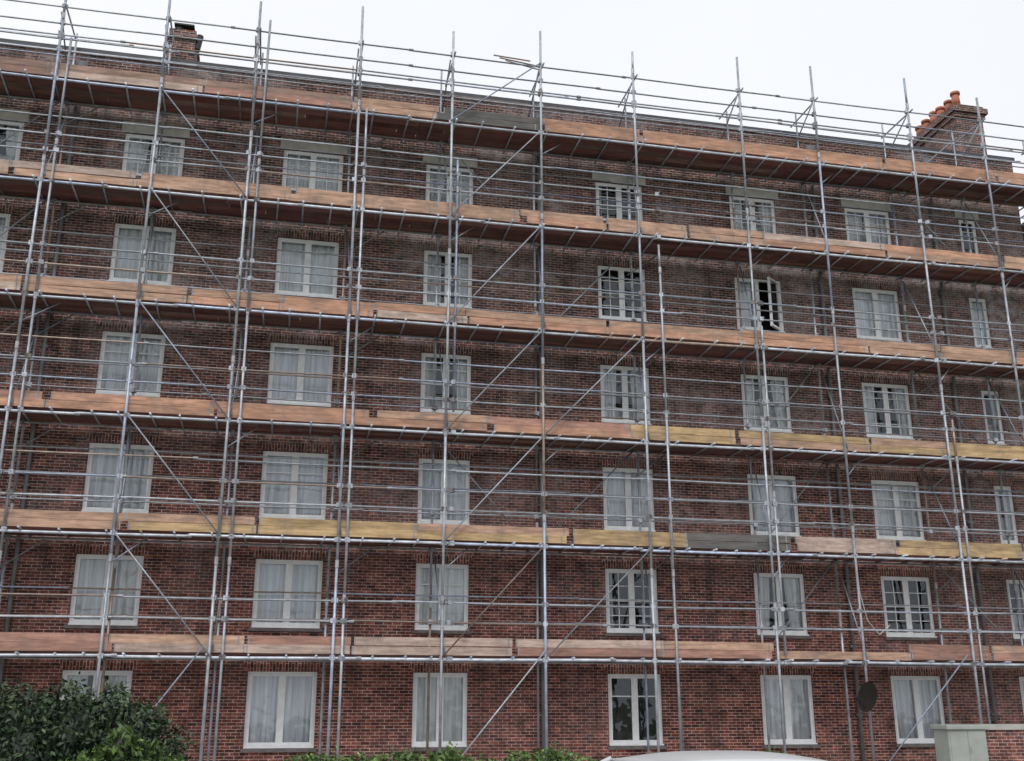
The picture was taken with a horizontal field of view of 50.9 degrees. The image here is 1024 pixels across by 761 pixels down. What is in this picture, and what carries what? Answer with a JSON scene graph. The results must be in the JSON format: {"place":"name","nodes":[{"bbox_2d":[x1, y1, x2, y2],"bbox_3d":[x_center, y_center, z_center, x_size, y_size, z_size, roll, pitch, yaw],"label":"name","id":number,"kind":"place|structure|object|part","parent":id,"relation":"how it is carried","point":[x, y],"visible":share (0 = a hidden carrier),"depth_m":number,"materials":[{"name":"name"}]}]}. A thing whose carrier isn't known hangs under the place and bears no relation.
{"place":"outdoors","nodes":[
{"label":"outdoors","id":0,"kind":"place"},
{"bbox_2d":[0,44,1023,760],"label":"brick walls","id":1,"kind":"structure","parent":0,"point":[720,706],"depth_m":29.32,"materials":[{"name":"red brick"}]},
{"bbox_2d":[0,108,978,218],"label":"stone lintels","id":2,"kind":"object","parent":1,"relation":"on","point":[291,144],"visible":0.68,"depth_m":31.41,"materials":[{"name":"grey stone"}]},
{"bbox_2d":[0,60,998,760],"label":"rainwater pipes","id":3,"kind":"object","parent":1,"relation":"attached to","point":[540,504],"visible":0.53,"depth_m":29.88,"materials":[{"name":"grey metal"}]},
{"bbox_2d":[0,38,1014,160],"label":"roof and coping","id":4,"kind":"structure","parent":1,"relation":"on","point":[29,43],"depth_m":32.19,"materials":[{"name":"stone"}]},
{"bbox_2d":[167,22,203,61],"bbox_3d":[-10.149,-9.294,33.254,1.068,3.450,1.300,4,-17,-12],"label":"chimney stack","id":5,"kind":"object","parent":4,"relation":"on","point":[184,30],"visible":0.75,"depth_m":32.99,"materials":[{"name":"brick"}]},
{"bbox_2d":[907,90,987,153],"bbox_3d":[15.602,-7.940,38.389,1.350,3.850,2.900,4,-17,-12],"label":"chimney stack","id":6,"kind":"object","parent":4,"relation":"on","point":[954,106],"visible":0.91,"depth_m":37.53,"materials":[{"name":"brick"}]},
{"bbox_2d":[0,125,1016,739],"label":"room interiors","id":7,"kind":"object","parent":1,"relation":"attached to","point":[622,707],"visible":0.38,"depth_m":31.92,"materials":[{"name":"black"}]},
{"bbox_2d":[0,126,1023,741],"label":"curtains","id":8,"kind":"object","parent":1,"relation":"attached to","point":[264,698],"visible":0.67,"depth_m":28.92,"materials":[{"name":"white fabric"}]},
{"bbox_2d":[0,120,1023,748],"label":"window frames","id":9,"kind":"structure","parent":1,"relation":"attached to","point":[634,678],"depth_m":29.44,"materials":[{"name":"white wood"}]},
{"bbox_2d":[0,204,1023,676],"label":"brick window heads","id":10,"kind":"object","parent":1,"relation":"attached to","point":[304,554],"visible":0.81,"depth_m":29.10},
{"bbox_2d":[12,167,1023,751],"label":"window sills","id":11,"kind":"structure","parent":1,"relation":"attached to","point":[470,633],"depth_m":27.76,"materials":[{"name":"grey stone"}]},
{"bbox_2d":[0,0,1023,223],"label":"sky","id":12,"kind":"structure","parent":0,"point":[857,52],"materials":[{"name":"white"}]},
{"bbox_2d":[601,750,825,760],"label":"parked car","id":13,"kind":"object","parent":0,"point":[723,755],"visible":1,"depth_m":8.97,"materials":[{"name":"silver paint"}]},
{"label":"ground","id":14,"kind":"structure","parent":0,"visible":0},
{"bbox_2d":[0,671,196,760],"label":"hedge","id":15,"kind":"object","parent":14,"relation":"on","point":[52,727],"visible":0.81,"depth_m":10.43,"materials":[{"name":"green plant"}]},
{"bbox_2d":[270,740,597,760],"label":"hedge","id":16,"kind":"object","parent":14,"relation":"on","point":[448,753],"visible":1,"depth_m":11.90,"materials":[{"name":"green plant"}]},
{"bbox_2d":[764,746,788,753],"bbox_3d":[3.154,4.955,12.817,1.162,1.166,1.187,4,-17,-12],"label":"bush","id":17,"kind":"object","parent":14,"relation":"on","point":[774,747],"visible":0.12,"depth_m":13.02,"materials":[{"name":"green plant"}]},
{"label":"forecourt","id":18,"kind":"structure","parent":0,"visible":0},
{"bbox_2d":[0,0,1023,760],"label":"scaffolding","id":19,"kind":"object","parent":18,"relation":"on","point":[56,82],"visible":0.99,"depth_m":28.84,"materials":[{"name":"metal"}]},
{"bbox_2d":[854,682,876,711],"bbox_3d":[9.026,8.082,27.508,0.660,0.753,0.533,-2,-17,7],"label":"satellite dish","id":20,"kind":"object","parent":19,"relation":"attached to","point":[866,699],"visible":1,"depth_m":27.54,"materials":[{"name":"metal"}]},
{"bbox_2d":[854,556,889,634],"bbox_3d":[9.575,5.696,28.571,0.848,2.060,0.072,3,-17,-10],"label":"scaffold rope","id":21,"kind":"object","parent":19,"relation":"attached to","point":[862,601],"visible":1,"depth_m":28.43,"materials":[{"name":"fabric"}]},
{"bbox_2d":[930,724,988,760],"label":"utility cabinet","id":22,"kind":"object","parent":18,"relation":"on","point":[960,742],"visible":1,"depth_m":25.21,"materials":[{"name":"grey metal"}]},
{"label":"doors","id":23,"kind":"part","parent":22,"relation":"part of","materials":[{"name":"grey paint"}]},
{"bbox_2d":[985,730,1023,760],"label":"brickwork","id":24,"kind":"object","parent":18,"relation":"on","point":[1005,745],"depth_m":25.71,"materials":[{"name":"brick"}]},
{"bbox_2d":[980,724,1023,729],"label":"coping","id":25,"kind":"object","parent":24,"relation":"on","point":[1005,726],"visible":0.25,"depth_m":25.78,"materials":[{"name":"concrete"}]},
{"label":"pavement","id":26,"kind":"structure","parent":0,"visible":0},
{"bbox_2d":[65,718,183,760],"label":"young shrub","id":27,"kind":"object","parent":26,"relation":"on","point":[122,746],"visible":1,"depth_m":9.88,"materials":[{"name":"green plant"}]}
]}

